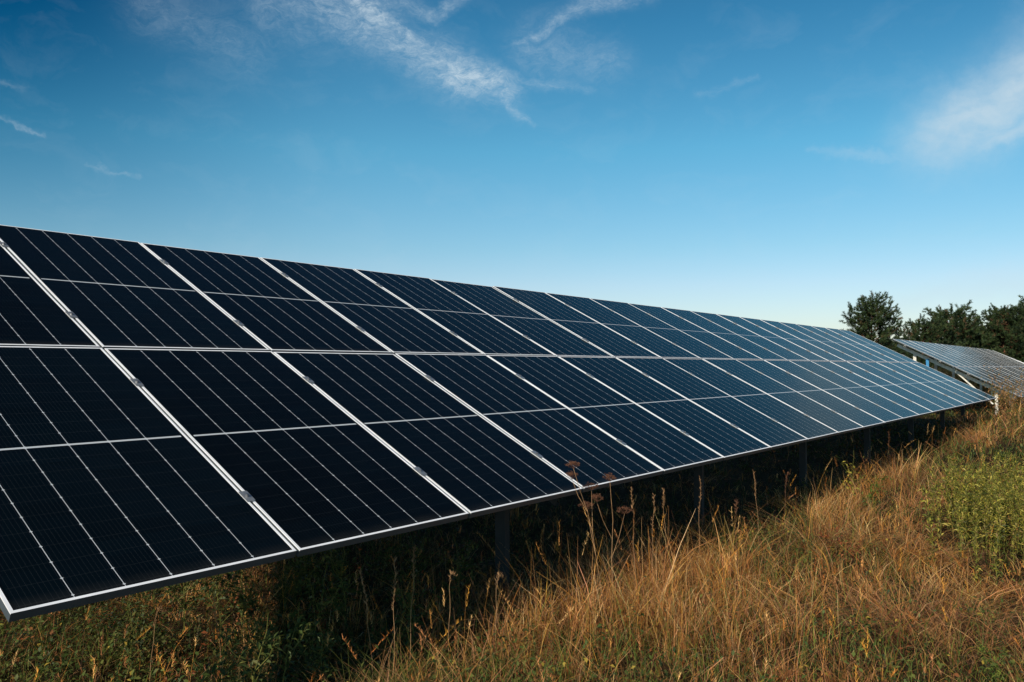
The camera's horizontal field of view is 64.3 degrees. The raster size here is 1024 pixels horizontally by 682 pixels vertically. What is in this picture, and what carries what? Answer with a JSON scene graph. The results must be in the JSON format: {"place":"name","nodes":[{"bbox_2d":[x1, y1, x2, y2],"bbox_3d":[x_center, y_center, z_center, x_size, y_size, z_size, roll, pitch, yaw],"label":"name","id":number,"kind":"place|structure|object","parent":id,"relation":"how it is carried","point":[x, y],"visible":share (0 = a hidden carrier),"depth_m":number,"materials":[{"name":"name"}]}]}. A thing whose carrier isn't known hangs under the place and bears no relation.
{"place":"outdoors","nodes":[
{"label":"outdoors","id":0,"kind":"place"},
{"bbox_2d":[0,390,1023,681],"bbox_3d":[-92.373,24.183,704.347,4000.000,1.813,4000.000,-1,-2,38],"label":"ground","id":1,"kind":"structure","parent":0,"point":[788,464],"depth_m":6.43,"materials":[{"name":"plant"}]},
{"bbox_2d":[109,593,160,665],"bbox_3d":[-1.979,1.526,4.295,0.236,0.407,0.232,1,-2,-16],"label":"shade herb","id":2,"kind":"object","parent":1,"relation":"on","point":[132,638],"visible":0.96,"depth_m":4.29,"materials":[{"name":"green plant"}]},
{"bbox_2d":[150,605,165,674],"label":"seed stalk","id":3,"kind":"object","parent":1,"relation":"on","point":[160,609],"visible":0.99,"depth_m":4.04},
{"bbox_2d":[158,579,216,627],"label":"shade herb","id":4,"kind":"object","parent":1,"relation":"on","point":[190,588],"visible":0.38,"depth_m":4.94,"materials":[{"name":"green plant"}]},
{"bbox_2d":[200,571,233,605],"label":"shade herb","id":5,"kind":"object","parent":1,"relation":"on","point":[213,577],"visible":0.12,"depth_m":5.43,"materials":[{"name":"green plant"}]},
{"bbox_2d":[212,593,221,681],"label":"seed stalk","id":6,"kind":"object","parent":1,"relation":"on","point":[216,623],"visible":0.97,"depth_m":4.05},
{"bbox_2d":[196,568,249,633],"bbox_3d":[-1.722,1.503,4.892,0.365,0.520,0.272,0,-2,9],"label":"shade herb","id":7,"kind":"object","parent":1,"relation":"on","point":[229,575],"visible":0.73,"depth_m":4.85,"materials":[{"name":"green plant"}]},
{"bbox_2d":[209,619,270,681],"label":"shade herb","id":8,"kind":"object","parent":1,"relation":"on","point":[243,655],"visible":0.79,"depth_m":3.81,"materials":[{"name":"green plant"}]},
{"bbox_2d":[224,568,263,635],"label":"shade herb","id":9,"kind":"object","parent":1,"relation":"on","point":[246,602],"visible":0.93,"depth_m":4.83,"materials":[{"name":"green plant"}]},
{"bbox_2d":[201,613,290,681],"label":"shade herb","id":10,"kind":"object","parent":1,"relation":"on","point":[254,661],"visible":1,"depth_m":3.39,"materials":[{"name":"green plant"}]},
{"bbox_2d":[255,608,285,667],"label":"shade herb","id":11,"kind":"object","parent":1,"relation":"on","point":[281,641],"visible":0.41,"depth_m":4.27,"materials":[{"name":"green plant"}]},
{"bbox_2d":[268,572,290,612],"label":"shade herb","id":12,"kind":"object","parent":1,"relation":"on","point":[278,580],"visible":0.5,"depth_m":5.33,"materials":[{"name":"green plant"}]},
{"bbox_2d":[240,602,319,681],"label":"shade herb","id":13,"kind":"object","parent":1,"relation":"on","point":[275,669],"visible":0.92,"depth_m":3.64,"materials":[{"name":"green plant"}]},
{"bbox_2d":[268,561,302,614],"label":"shade herb","id":14,"kind":"object","parent":1,"relation":"on","point":[288,588],"visible":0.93,"depth_m":5.21,"materials":[{"name":"green plant"}]},
{"bbox_2d":[278,564,349,677],"bbox_3d":[-1.011,1.449,4.206,0.302,0.576,0.366,0,-2,15],"label":"shade herb","id":15,"kind":"object","parent":1,"relation":"on","point":[318,614],"visible":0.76,"depth_m":4.22,"materials":[{"name":"green plant"}]},
{"bbox_2d":[298,620,345,680],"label":"shade herb","id":16,"kind":"object","parent":1,"relation":"on","point":[321,653],"visible":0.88,"depth_m":3.83,"materials":[{"name":"green plant"}]},
{"bbox_2d":[318,548,373,627],"bbox_3d":[-1.050,1.496,4.987,0.297,0.567,0.360,1,-2,-34],"label":"shade herb","id":17,"kind":"object","parent":1,"relation":"on","point":[345,597],"visible":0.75,"depth_m":4.97,"materials":[{"name":"green plant"}]},
{"bbox_2d":[358,569,372,680],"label":"seed stalk","id":18,"kind":"object","parent":1,"relation":"on","point":[365,602],"visible":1,"depth_m":3.98,"materials":[{"name":"plant"}]},
{"bbox_2d":[365,542,399,590],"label":"shade herb","id":19,"kind":"object","parent":1,"relation":"on","point":[381,568],"visible":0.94,"depth_m":5.88,"materials":[{"name":"green plant"}]},
{"bbox_2d":[391,557,397,680],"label":"seed stalk","id":20,"kind":"object","parent":1,"relation":"on","point":[393,604],"visible":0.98,"depth_m":4.05,"materials":[{"name":"plant"}]},
{"bbox_2d":[388,534,433,584],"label":"shade herb","id":21,"kind":"object","parent":1,"relation":"on","point":[416,555],"visible":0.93,"depth_m":5.76,"materials":[{"name":"green plant"}]},
{"bbox_2d":[409,545,416,671],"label":"seed stalk","id":22,"kind":"object","parent":1,"relation":"on","point":[412,598],"visible":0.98,"depth_m":4.20,"materials":[{"name":"plant"}]},
{"bbox_2d":[386,573,442,658],"bbox_3d":[-0.562,1.498,4.413,0.268,0.510,0.324,1,-2,-37],"label":"shade herb","id":23,"kind":"object","parent":1,"relation":"on","point":[407,595],"visible":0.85,"depth_m":4.40,"materials":[{"name":"green plant"}]},
{"bbox_2d":[448,570,457,665],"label":"seed stalk","id":24,"kind":"object","parent":1,"relation":"on","point":[453,573],"visible":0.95,"depth_m":4.35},
{"bbox_2d":[429,534,481,599],"bbox_3d":[-0.325,1.544,5.350,0.270,0.517,0.363,-2,-3,44],"label":"shade herb","id":25,"kind":"object","parent":1,"relation":"on","point":[460,570],"visible":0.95,"depth_m":5.35,"materials":[{"name":"green plant"}]},
{"bbox_2d":[0,225,995,621],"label":"solar array","id":26,"kind":"object","parent":1,"relation":"on","point":[172,415],"visible":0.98,"depth_m":5.46,"materials":[{"name":"blue"}]},
{"bbox_2d":[495,572,503,653],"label":"seed stalk","id":27,"kind":"object","parent":1,"relation":"on","point":[496,604],"visible":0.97,"depth_m":4.51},
{"bbox_2d":[0,403,1023,681],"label":"leafy ground cover","id":28,"kind":"object","parent":1,"relation":"on","point":[188,645],"visible":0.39,"depth_m":4.79,"materials":[{"name":"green plant"}]},
{"bbox_2d":[566,461,603,614],"bbox_3d":[0.462,1.266,5.174,0.210,1.030,0.326,-1,-2,38],"label":"umbel plant","id":29,"kind":"object","parent":1,"relation":"on","point":[575,474],"visible":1,"depth_m":5.17,"materials":[{"name":"plant"}]},
{"bbox_2d":[591,472,633,615],"bbox_3d":[0.650,1.329,5.331,0.164,0.918,0.363,-1,-2,38],"label":"umbel plant","id":30,"kind":"object","parent":1,"relation":"on","point":[608,476],"visible":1,"depth_m":5.35,"materials":[{"name":"plant"}]},
{"bbox_2d":[662,490,666,579],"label":"seed stalk","id":31,"kind":"object","parent":1,"relation":"on","point":[663,497],"visible":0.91,"depth_m":5.89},
{"bbox_2d":[698,476,701,572],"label":"seed stalk","id":32,"kind":"object","parent":1,"relation":"on","point":[699,511],"visible":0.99,"depth_m":6.26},
{"bbox_2d":[733,499,738,634],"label":"seed stalk","id":33,"kind":"object","parent":1,"relation":"on","point":[736,500],"visible":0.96,"depth_m":4.84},
{"bbox_2d":[818,523,839,549],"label":"red leaved plant","id":34,"kind":"object","parent":1,"relation":"on","point":[829,538],"visible":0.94,"depth_m":7.07,"materials":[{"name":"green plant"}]},
{"bbox_2d":[830,534,863,571],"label":"red leaved plant","id":35,"kind":"object","parent":1,"relation":"on","point":[851,552],"visible":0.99,"depth_m":6.48,"materials":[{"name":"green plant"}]},
{"bbox_2d":[835,450,865,492],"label":"yellow leaved plant","id":36,"kind":"object","parent":1,"relation":"on","point":[850,475],"visible":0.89,"depth_m":10.09,"materials":[{"name":"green plant"}]},
{"bbox_2d":[838,290,911,355],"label":"tree","id":37,"kind":"object","parent":1,"relation":"on","point":[874,311],"visible":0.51,"depth_m":54.41,"materials":[{"name":"green plant"}]},
{"bbox_2d":[859,473,893,512],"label":"green herb","id":38,"kind":"object","parent":1,"relation":"on","point":[874,490],"visible":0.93,"depth_m":9.10,"materials":[{"name":"green plant"}]},
{"bbox_2d":[917,483,938,562],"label":"leafy weed","id":39,"kind":"object","parent":1,"relation":"on","point":[928,520],"visible":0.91,"depth_m":6.82,"materials":[{"name":"green plant"}]},
{"bbox_2d":[893,313,965,378],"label":"tree","id":40,"kind":"object","parent":1,"relation":"on","point":[926,333],"visible":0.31,"depth_m":57.39,"materials":[{"name":"green plant"}]},
{"bbox_2d":[929,486,944,546],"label":"leafy weed","id":41,"kind":"object","parent":1,"relation":"on","point":[937,524],"visible":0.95,"depth_m":7.42,"materials":[{"name":"green plant"}]},
{"bbox_2d":[926,465,948,529],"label":"leafy weed","id":42,"kind":"object","parent":1,"relation":"on","point":[938,504],"visible":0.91,"depth_m":8.03,"materials":[{"name":"green plant"}]},
{"bbox_2d":[936,480,952,527],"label":"leafy weed","id":43,"kind":"object","parent":1,"relation":"on","point":[944,497],"visible":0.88,"depth_m":8.34,"materials":[{"name":"green plant"}]},
{"bbox_2d":[940,465,954,528],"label":"leafy weed","id":44,"kind":"object","parent":1,"relation":"on","point":[946,501],"visible":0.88,"depth_m":8.26,"materials":[{"name":"green plant"}]},
{"bbox_2d":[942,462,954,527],"bbox_3d":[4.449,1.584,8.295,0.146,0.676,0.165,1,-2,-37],"label":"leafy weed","id":45,"kind":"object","parent":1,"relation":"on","point":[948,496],"visible":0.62,"depth_m":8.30,"materials":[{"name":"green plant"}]},
{"bbox_2d":[943,469,959,531],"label":"leafy weed","id":46,"kind":"object","parent":1,"relation":"on","point":[950,496],"visible":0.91,"depth_m":8.18,"materials":[{"name":"green plant"}]},
{"bbox_2d":[947,458,956,507],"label":"leafy weed","id":47,"kind":"object","parent":1,"relation":"on","point":[954,476],"visible":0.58,"depth_m":8.61,"materials":[{"name":"green plant"}]},
{"bbox_2d":[943,455,962,508],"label":"leafy weed","id":48,"kind":"object","parent":1,"relation":"on","point":[953,474],"visible":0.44,"depth_m":9.06,"materials":[{"name":"green plant"}]},
{"bbox_2d":[947,473,960,519],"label":"leafy weed","id":49,"kind":"object","parent":1,"relation":"on","point":[957,500],"visible":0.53,"depth_m":7.89,"materials":[{"name":"green plant"}]},
{"bbox_2d":[913,300,1000,385],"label":"tree","id":50,"kind":"object","parent":1,"relation":"on","point":[964,328],"visible":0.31,"depth_m":59.03,"materials":[{"name":"green plant"}]},
{"bbox_2d":[952,451,962,489],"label":"leafy weed","id":51,"kind":"object","parent":1,"relation":"on","point":[957,472],"visible":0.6,"depth_m":9.28,"materials":[{"name":"green plant"}]},
{"bbox_2d":[893,339,1023,412],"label":"solar array","id":52,"kind":"object","parent":1,"relation":"on","point":[970,361],"visible":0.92,"depth_m":29.14,"materials":[{"name":"grey"}]},
{"bbox_2d":[952,501,966,564],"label":"leafy weed","id":53,"kind":"object","parent":1,"relation":"on","point":[958,529],"visible":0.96,"depth_m":6.80,"materials":[{"name":"green plant"}]},
{"bbox_2d":[955,470,968,535],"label":"leafy weed","id":54,"kind":"object","parent":1,"relation":"on","point":[963,489],"visible":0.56,"depth_m":7.71,"materials":[{"name":"green plant"}]},
{"bbox_2d":[953,467,973,535],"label":"leafy weed","id":55,"kind":"object","parent":1,"relation":"on","point":[960,502],"visible":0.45,"depth_m":7.73,"materials":[{"name":"green plant"}]},
{"bbox_2d":[958,475,971,546],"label":"leafy weed","id":56,"kind":"object","parent":1,"relation":"on","point":[962,512],"visible":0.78,"depth_m":7.39,"materials":[{"name":"green plant"}]},
{"bbox_2d":[961,492,970,548],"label":"leafy weed","id":57,"kind":"object","parent":1,"relation":"on","point":[966,512],"visible":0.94,"depth_m":7.27,"materials":[{"name":"green plant"}]},
{"bbox_2d":[962,495,971,547],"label":"leafy weed","id":58,"kind":"object","parent":1,"relation":"on","point":[967,523],"visible":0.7,"depth_m":7.37,"materials":[{"name":"green plant"}]},
{"bbox_2d":[964,477,979,533],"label":"leafy weed","id":59,"kind":"object","parent":1,"relation":"on","point":[971,498],"visible":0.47,"depth_m":7.78,"materials":[{"name":"green plant"}]},
{"bbox_2d":[966,507,979,553],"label":"leafy weed","id":60,"kind":"object","parent":1,"relation":"on","point":[974,512],"visible":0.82,"depth_m":7.10,"materials":[{"name":"green plant"}]},
{"bbox_2d":[968,468,979,539],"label":"leafy weed","id":61,"kind":"object","parent":1,"relation":"on","point":[975,478],"visible":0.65,"depth_m":7.75,"materials":[{"name":"green plant"}]},
{"bbox_2d":[972,497,981,555],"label":"leafy weed","id":62,"kind":"object","parent":1,"relation":"on","point":[978,509],"visible":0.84,"depth_m":7.11,"materials":[{"name":"green plant"}]},
{"bbox_2d":[971,527,982,584],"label":"leafy weed","id":63,"kind":"object","parent":1,"relation":"on","point":[976,558],"visible":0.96,"depth_m":6.09,"materials":[{"name":"green plant"}]},
{"bbox_2d":[971,492,984,552],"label":"leafy weed","id":64,"kind":"object","parent":1,"relation":"on","point":[976,495],"visible":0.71,"depth_m":7.16,"materials":[{"name":"green plant"}]},
{"bbox_2d":[975,462,986,509],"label":"leafy weed","id":65,"kind":"object","parent":1,"relation":"on","point":[980,474],"visible":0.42,"depth_m":8.29,"materials":[{"name":"green plant"}]},
{"bbox_2d":[980,465,987,511],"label":"leafy weed","id":66,"kind":"object","parent":1,"relation":"on","point":[985,480],"visible":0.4,"depth_m":8.65,"materials":[{"name":"green plant"}]},
{"bbox_2d":[979,500,990,548],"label":"leafy weed","id":67,"kind":"object","parent":1,"relation":"on","point":[981,538],"visible":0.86,"depth_m":7.27,"materials":[{"name":"green plant"}]},
{"bbox_2d":[978,495,992,554],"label":"leafy weed","id":68,"kind":"object","parent":1,"relation":"on","point":[984,519],"visible":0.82,"depth_m":7.19,"materials":[{"name":"green plant"}]},
{"bbox_2d":[979,461,993,519],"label":"leafy weed","id":69,"kind":"object","parent":1,"relation":"on","point":[985,482],"visible":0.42,"depth_m":8.21,"materials":[{"name":"green plant"}]},
{"bbox_2d":[978,484,994,538],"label":"leafy weed","id":70,"kind":"object","parent":1,"relation":"on","point":[991,486],"visible":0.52,"depth_m":7.64,"materials":[{"name":"green plant"}]},
{"bbox_2d":[984,504,990,545],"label":"leafy weed","id":71,"kind":"object","parent":1,"relation":"on","point":[987,523],"visible":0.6,"depth_m":7.44,"materials":[{"name":"green plant"}]},
{"bbox_2d":[984,470,995,533],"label":"leafy weed","id":72,"kind":"object","parent":1,"relation":"on","point":[990,476],"visible":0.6,"depth_m":7.89,"materials":[{"name":"green plant"}]},
{"bbox_2d":[986,497,997,555],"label":"leafy weed","id":73,"kind":"object","parent":1,"relation":"on","point":[991,526],"visible":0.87,"depth_m":7.15,"materials":[{"name":"green plant"}]},
{"bbox_2d":[970,644,1014,681],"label":"green herb","id":74,"kind":"object","parent":1,"relation":"on","point":[993,669],"visible":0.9,"depth_m":3.92,"materials":[{"name":"green plant"}]},
{"bbox_2d":[989,501,998,546],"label":"leafy weed","id":75,"kind":"object","parent":1,"relation":"on","point":[992,523],"visible":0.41,"depth_m":7.27,"materials":[{"name":"green plant"}]},
{"bbox_2d":[988,456,1001,504],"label":"leafy weed","id":76,"kind":"object","parent":1,"relation":"on","point":[994,462],"visible":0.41,"depth_m":8.60,"materials":[{"name":"green plant"}]},
{"bbox_2d":[967,303,1023,385],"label":"tree","id":77,"kind":"object","parent":1,"relation":"on","point":[996,327],"visible":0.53,"depth_m":59.74,"materials":[{"name":"green plant"}]},
{"bbox_2d":[981,365,1009,417],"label":"seeding weed","id":78,"kind":"object","parent":1,"relation":"on","point":[998,405],"visible":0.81,"depth_m":21.32,"materials":[{"name":"beige plant"}]},
{"bbox_2d":[991,450,1000,501],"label":"leafy weed","id":79,"kind":"object","parent":1,"relation":"on","point":[996,458],"visible":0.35,"depth_m":9.19,"materials":[{"name":"green plant"}]},
{"bbox_2d":[988,481,1003,548],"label":"leafy weed","id":80,"kind":"object","parent":1,"relation":"on","point":[995,512],"visible":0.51,"depth_m":7.27,"materials":[{"name":"green plant"}]},
{"bbox_2d":[986,502,1006,584],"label":"leafy weed","id":81,"kind":"object","parent":1,"relation":"on","point":[995,562],"visible":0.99,"depth_m":6.05,"materials":[{"name":"green plant"}]},
{"bbox_2d":[989,490,1004,560],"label":"leafy weed","id":82,"kind":"object","parent":1,"relation":"on","point":[998,522],"visible":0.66,"depth_m":6.94,"materials":[{"name":"green plant"}]},
{"bbox_2d":[980,305,1016,355],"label":"tree","id":83,"kind":"object","parent":1,"relation":"on","point":[998,318],"depth_m":62.44,"materials":[{"name":"green plant"}]},
{"bbox_2d":[993,486,1004,551],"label":"leafy weed","id":84,"kind":"object","parent":1,"relation":"on","point":[998,510],"visible":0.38,"depth_m":7.21,"materials":[{"name":"green plant"}]},
{"bbox_2d":[998,457,1008,517],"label":"leafy weed","id":85,"kind":"object","parent":1,"relation":"on","point":[1003,476],"visible":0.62,"depth_m":8.73,"materials":[{"name":"green plant"}]},
{"bbox_2d":[988,375,1021,417],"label":"seeding weed","id":86,"kind":"object","parent":1,"relation":"on","point":[1018,382],"visible":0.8,"depth_m":20.03,"materials":[{"name":"brown plant"}]},
{"bbox_2d":[1000,484,1009,553],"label":"leafy weed","id":87,"kind":"object","parent":1,"relation":"on","point":[1004,545],"visible":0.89,"depth_m":7.25,"materials":[{"name":"green plant"}]},
{"bbox_2d":[1001,483,1009,542],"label":"leafy weed","id":88,"kind":"object","parent":1,"relation":"on","point":[1006,514],"visible":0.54,"depth_m":7.35,"materials":[{"name":"green plant"}]},
{"bbox_2d":[999,457,1015,519],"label":"leafy weed","id":89,"kind":"object","parent":1,"relation":"on","point":[1007,465],"visible":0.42,"depth_m":8.74,"materials":[{"name":"green plant"}]},
{"bbox_2d":[994,295,1023,362],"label":"tree","id":90,"kind":"object","parent":1,"relation":"on","point":[1019,307],"visible":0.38,"depth_m":59.25,"materials":[{"name":"green plant"}]},
{"bbox_2d":[997,378,1022,420],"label":"seeding weed","id":91,"kind":"object","parent":1,"relation":"on","point":[1009,398],"visible":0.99,"depth_m":19.09,"materials":[{"name":"brown plant"}]},
{"bbox_2d":[1003,483,1016,535],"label":"leafy weed","id":92,"kind":"object","parent":1,"relation":"on","point":[1012,505],"visible":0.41,"depth_m":7.68,"materials":[{"name":"green plant"}]},
{"bbox_2d":[1005,506,1017,548],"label":"leafy weed","id":93,"kind":"object","parent":1,"relation":"on","point":[1012,522],"visible":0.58,"depth_m":7.36,"materials":[{"name":"green plant"}]},
{"bbox_2d":[1007,489,1017,545],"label":"leafy weed","id":94,"kind":"object","parent":1,"relation":"on","point":[1011,508],"visible":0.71,"depth_m":7.47,"materials":[{"name":"green plant"}]},
{"bbox_2d":[1008,511,1018,566],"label":"leafy weed","id":95,"kind":"object","parent":1,"relation":"on","point":[1013,543],"visible":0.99,"depth_m":6.69,"materials":[{"name":"green plant"}]},
{"bbox_2d":[1005,479,1023,536],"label":"leafy weed","id":96,"kind":"object","parent":1,"relation":"on","point":[1013,488],"visible":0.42,"depth_m":7.54,"materials":[{"name":"green plant"}]},
{"bbox_2d":[1012,454,1019,496],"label":"leafy weed","id":97,"kind":"object","parent":1,"relation":"on","point":[1015,468],"visible":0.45,"depth_m":9.14,"materials":[{"name":"green plant"}]},
{"bbox_2d":[1012,503,1023,552],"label":"leafy weed","id":98,"kind":"object","parent":1,"relation":"on","point":[1018,532],"visible":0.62,"depth_m":7.22,"materials":[{"name":"green plant"}]},
{"bbox_2d":[1014,494,1023,551],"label":"leafy weed","id":99,"kind":"object","parent":1,"relation":"on","point":[1017,504],"visible":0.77,"depth_m":7.22,"materials":[{"name":"green plant"}]},
{"bbox_2d":[1015,465,1023,492],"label":"leafy weed","id":100,"kind":"object","parent":1,"relation":"on","point":[1019,478],"visible":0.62,"depth_m":8.46,"materials":[{"name":"green plant"}]},
{"bbox_2d":[1016,495,1023,558],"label":"leafy weed","id":101,"kind":"object","parent":1,"relation":"on","point":[1021,526],"visible":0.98,"depth_m":6.73,"materials":[{"name":"green plant"}]},
{"bbox_2d":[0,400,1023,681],"bbox_3d":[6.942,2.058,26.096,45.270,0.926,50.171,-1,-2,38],"label":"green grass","id":102,"kind":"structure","parent":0,"point":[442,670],"depth_m":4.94,"materials":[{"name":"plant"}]},
{"bbox_2d":[0,0,1023,341],"label":"sky","id":103,"kind":"structure","parent":0,"point":[786,161],"materials":[{"name":"blue"}]},
{"bbox_2d":[929,365,961,380],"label":"bush","id":104,"kind":"object","parent":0,"point":[939,369],"visible":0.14,"depth_m":52.79,"materials":[{"name":"green plant"}]},
{"bbox_2d":[944,365,972,384],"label":"bush","id":105,"kind":"object","parent":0,"point":[957,377],"visible":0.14,"depth_m":55.10,"materials":[{"name":"green plant"}]},
{"bbox_2d":[970,376,993,391],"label":"bush","id":106,"kind":"object","parent":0,"point":[977,386],"visible":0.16,"depth_m":57.37,"materials":[{"name":"green plant"}]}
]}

